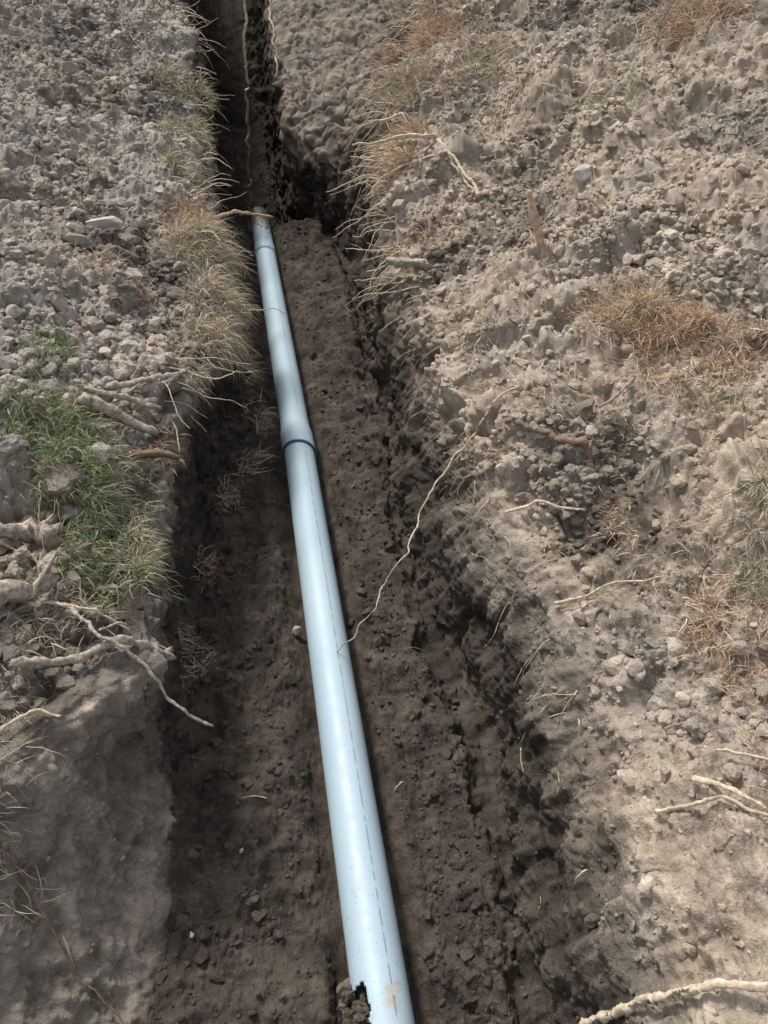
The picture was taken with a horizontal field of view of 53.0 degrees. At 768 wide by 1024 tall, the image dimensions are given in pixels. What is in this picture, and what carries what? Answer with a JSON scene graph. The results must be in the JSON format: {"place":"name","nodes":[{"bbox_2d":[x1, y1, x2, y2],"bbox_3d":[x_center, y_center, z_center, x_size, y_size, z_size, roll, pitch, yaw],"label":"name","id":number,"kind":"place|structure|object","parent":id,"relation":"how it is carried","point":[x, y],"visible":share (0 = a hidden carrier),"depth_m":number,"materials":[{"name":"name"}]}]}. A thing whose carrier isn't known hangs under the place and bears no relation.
{"place":"outdoors","nodes":[
{"label":"outdoors","id":0,"kind":"place"},
{"bbox_2d":[0,0,767,1023],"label":"trench ground","id":1,"kind":"structure","parent":0,"point":[148,724],"depth_m":2.76,"materials":[{"name":"soil"}]},
{"bbox_2d":[0,552,59,607],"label":"tree root log","id":2,"kind":"object","parent":1,"relation":"on","point":[46,580],"visible":1,"depth_m":2.17,"materials":[{"name":"brown wood"}]},
{"bbox_2d":[0,708,62,733],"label":"fallen twig","id":3,"kind":"object","parent":1,"relation":"on","point":[12,721],"visible":1,"depth_m":1.99,"materials":[{"name":"beige wood"}]},
{"bbox_2d":[0,514,67,549],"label":"tree root log","id":4,"kind":"object","parent":1,"relation":"on","point":[30,530],"visible":0.95,"depth_m":2.39,"materials":[{"name":"brown wood"}]},
{"bbox_2d":[0,840,125,1023],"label":"fallen twig","id":5,"kind":"object","parent":1,"relation":"on","point":[9,858],"visible":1,"depth_m":1.95,"materials":[{"name":"brown wood"}]},
{"bbox_2d":[8,634,176,668],"bbox_3d":[-0.803,0.411,2.149,0.419,0.195,0.049,-17,43,-20],"label":"broken branch","id":6,"kind":"object","parent":1,"relation":"on","point":[37,662],"visible":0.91,"depth_m":2.11,"materials":[{"name":"brown wood"}]},
{"bbox_2d":[40,601,166,648],"bbox_3d":[-0.819,0.338,2.251,0.344,0.182,0.024,3,40,4],"label":"fallen twig","id":7,"kind":"object","parent":1,"relation":"on","point":[84,608],"visible":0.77,"depth_m":2.20,"materials":[{"name":"beige wood"}]},
{"bbox_2d":[86,216,123,229],"bbox_3d":[-1.458,-1.511,4.024,0.184,0.071,0.081,-10,41,-11],"label":"flat pale stone","id":8,"kind":"object","parent":1,"relation":"on","point":[111,222],"visible":0.96,"depth_m":3.99,"materials":[{"name":"white stone"}]},
{"bbox_2d":[76,392,160,436],"bbox_3d":[-0.969,-0.354,2.806,0.275,0.200,0.060,-6,40,-8],"label":"tree root","id":9,"kind":"object","parent":1,"relation":"on","point":[110,410],"visible":0.94,"depth_m":2.78,"materials":[{"name":"brown wood"}]},
{"bbox_2d":[102,245,139,259],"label":"twig","id":10,"kind":"object","parent":1,"relation":"on","point":[125,251],"visible":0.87,"depth_m":3.87,"materials":[{"name":"brown wood"}]},
{"bbox_2d":[83,384,162,409],"bbox_3d":[-0.977,-0.435,2.869,0.260,0.154,0.095,-19,44,-21],"label":"broken branch","id":11,"kind":"object","parent":1,"relation":"on","point":[118,397],"visible":1,"depth_m":2.84,"materials":[{"name":"brown wood"}]},
{"bbox_2d":[39,598,213,726],"bbox_3d":[-0.741,0.420,2.236,0.573,0.292,0.124,16,42,18],"label":"fallen twig","id":12,"kind":"object","parent":1,"relation":"on","point":[74,612],"visible":0.98,"depth_m":2.16,"materials":[{"name":"brown wood"}]},
{"bbox_2d":[102,368,188,390],"bbox_3d":[-0.920,-0.520,3.007,0.041,0.112,0.386,28,48,29],"label":"broken branch","id":13,"kind":"object","parent":1,"relation":"on","point":[127,384],"visible":0.94,"depth_m":2.97,"materials":[{"name":"brown wood"}]},
{"bbox_2d":[131,448,180,459],"bbox_3d":[-0.838,-0.208,2.824,0.176,0.090,0.040,-15,42,-17],"label":"bark chunk","id":14,"kind":"object","parent":1,"relation":"on","point":[151,453],"visible":0.98,"depth_m":2.80,"materials":[{"name":"brown wood"}]},
{"bbox_2d":[212,209,272,220],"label":"broken branch","id":15,"kind":"object","parent":1,"relation":"on","point":[234,211],"visible":0.87,"depth_m":4.68,"materials":[{"name":"brown wood"}]},
{"bbox_2d":[242,0,277,229],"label":"dangling root","id":16,"kind":"object","parent":1,"relation":"hanging from","point":[247,111],"visible":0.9,"depth_m":7.25,"materials":[{"name":"brown plant"}]},
{"bbox_2d":[292,626,302,635],"bbox_3d":[-0.358,0.485,3.152,0.042,0.040,0.042,26,47,28],"label":"pebble","id":17,"kind":"object","parent":1,"relation":"on","point":[296,630],"visible":1,"depth_m":3.14,"materials":[{"name":"brown stone"}]},
{"bbox_2d":[250,206,414,1023],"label":"sewer pipe","id":18,"kind":"object","parent":1,"relation":"on","point":[376,964],"visible":0.99,"depth_m":2.70,"materials":[{"name":"blue plastic"}]},
{"bbox_2d":[336,978,370,1023],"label":"slumped soil","id":19,"kind":"structure","parent":1,"relation":"on","point":[356,1001],"depth_m":2.06,"materials":[{"name":"brown soil"}]},
{"bbox_2d":[0,0,767,1023],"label":"soil clods","id":20,"kind":"object","parent":1,"relation":"on","point":[120,368],"visible":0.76,"depth_m":3.24,"materials":[{"name":"brown soil"}]},
{"bbox_2d":[0,0,767,938],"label":"dry grass tufts","id":21,"kind":"object","parent":1,"relation":"on","point":[642,304],"visible":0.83,"depth_m":3.41,"materials":[{"name":"beige plant"}]},
{"bbox_2d":[0,51,767,680],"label":"green grass tufts","id":22,"kind":"object","parent":1,"relation":"on","point":[74,445],"visible":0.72,"depth_m":2.61,"materials":[{"name":"green plant"}]},
{"bbox_2d":[0,0,767,971],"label":"torn rootlets","id":23,"kind":"object","parent":1,"relation":"on","point":[354,156],"visible":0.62,"depth_m":4.56,"materials":[{"name":"beige plant"}]},
{"bbox_2d":[354,275,430,280],"bbox_3d":[0.046,-1.238,4.074,0.413,0.036,0.028,-2,40,-2],"label":"dangling root","id":24,"kind":"object","parent":1,"relation":"hanging from","point":[406,276],"visible":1,"depth_m":4.07,"materials":[{"name":"beige plant"}]},
{"bbox_2d":[366,112,419,125],"bbox_3d":[0.080,-2.705,5.344,0.413,0.127,0.040,-6,40,-7],"label":"dangling root","id":25,"kind":"object","parent":1,"relation":"hanging from","point":[396,115],"visible":0.69,"depth_m":5.31,"materials":[{"name":"beige plant"}]},
{"bbox_2d":[385,257,441,269],"bbox_3d":[0.164,-1.315,4.104,0.326,0.082,0.074,6,40,7],"label":"broken wood piece","id":26,"kind":"object","parent":1,"relation":"on","point":[400,262],"visible":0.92,"depth_m":4.08,"materials":[{"name":"beige wood"}]},
{"bbox_2d":[352,133,482,196],"bbox_3d":[0.280,-2.110,4.584,0.925,0.194,0.355,25,46,26],"label":"dangling root","id":27,"kind":"object","parent":1,"relation":"hanging from","point":[435,136],"visible":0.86,"depth_m":4.64,"materials":[{"name":"beige plant"}]},
{"bbox_2d":[365,150,480,197],"bbox_3d":[0.274,-1.966,4.536,0.773,0.287,0.236,22,45,24],"label":"dangling root","id":28,"kind":"object","parent":1,"relation":"hanging from","point":[472,182],"visible":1,"depth_m":4.45,"materials":[{"name":"beige plant"}]},
{"bbox_2d":[337,384,520,651],"bbox_3d":[0.144,0.005,2.932,0.146,0.755,0.976,30,49,31],"label":"long thin root","id":29,"kind":"object","parent":1,"relation":"on","point":[472,436],"visible":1,"depth_m":2.97,"materials":[{"name":"beige plant"}]},
{"bbox_2d":[526,189,544,256],"bbox_3d":[0.717,-1.288,3.562,0.062,0.387,0.180,-32,50,-33],"label":"wooden stake","id":30,"kind":"object","parent":1,"relation":"on","point":[534,217],"visible":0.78,"depth_m":3.52,"materials":[{"name":"brown wood"}]},
{"bbox_2d":[505,499,585,513],"bbox_3d":[0.566,-0.003,2.713,0.277,0.094,0.024,10,41,12],"label":"fallen twig","id":31,"kind":"object","parent":1,"relation":"on","point":[537,501],"visible":1,"depth_m":2.69,"materials":[{"name":"beige wood"}]},
{"bbox_2d":[504,418,593,472],"bbox_3d":[0.600,-0.244,2.793,0.397,0.142,0.059,27,47,28],"label":"bent root","id":32,"kind":"object","parent":1,"relation":"on","point":[573,441],"visible":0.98,"depth_m":2.74,"materials":[{"name":"brown plant"}]},
{"bbox_2d":[572,163,591,184],"bbox_3d":[1.060,-1.799,4.119,0.109,0.122,0.065,11,32,4],"label":"angular stone","id":33,"kind":"object","parent":1,"relation":"on","point":[581,173],"visible":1,"depth_m":4.10,"materials":[{"name":"white stone"}]},
{"bbox_2d":[574,192,634,218],"bbox_3d":[1.033,-1.446,3.640,0.038,0.086,0.592,-10,41,-12],"label":"bent root","id":34,"kind":"object","parent":1,"relation":"on","point":[589,200],"visible":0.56,"depth_m":3.73,"materials":[{"name":"brown plant"}]},
{"bbox_2d":[553,576,664,604],"bbox_3d":[0.697,0.238,2.401,0.310,0.182,0.027,6,40,8],"label":"fallen twig","id":35,"kind":"object","parent":1,"relation":"on","point":[590,593],"visible":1,"depth_m":2.41,"materials":[{"name":"beige wood"}]},
{"bbox_2d":[598,377,635,408],"bbox_3d":[0.855,-0.437,2.822,0.200,0.061,0.016,-29,48,-30],"label":"fallen twig","id":36,"kind":"object","parent":1,"relation":"on","point":[627,385],"visible":1,"depth_m":2.83,"materials":[{"name":"brown wood"}]},
{"bbox_2d":[578,978,767,1023],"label":"fallen twig","id":37,"kind":"object","parent":1,"relation":"on","point":[616,1012],"visible":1,"depth_m":1.60,"materials":[{"name":"beige wood"}]},
{"bbox_2d":[654,748,767,816],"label":"fallen twig","id":38,"kind":"object","parent":1,"relation":"on","point":[708,781],"visible":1,"depth_m":1.80,"materials":[{"name":"beige wood"}]},
{"bbox_2d":[716,412,743,441],"bbox_3d":[1.141,-0.270,2.492,0.089,0.128,0.082,30,53,19],"label":"rounded stone","id":39,"kind":"object","parent":1,"relation":"on","point":[733,428],"visible":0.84,"depth_m":2.47,"materials":[{"name":"beige stone"}]},
{"bbox_2d":[0,7,767,1023],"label":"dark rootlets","id":40,"kind":"object","parent":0,"point":[426,389],"visible":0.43,"depth_m":3.38,"materials":[{"name":"brown plant"}]}
]}

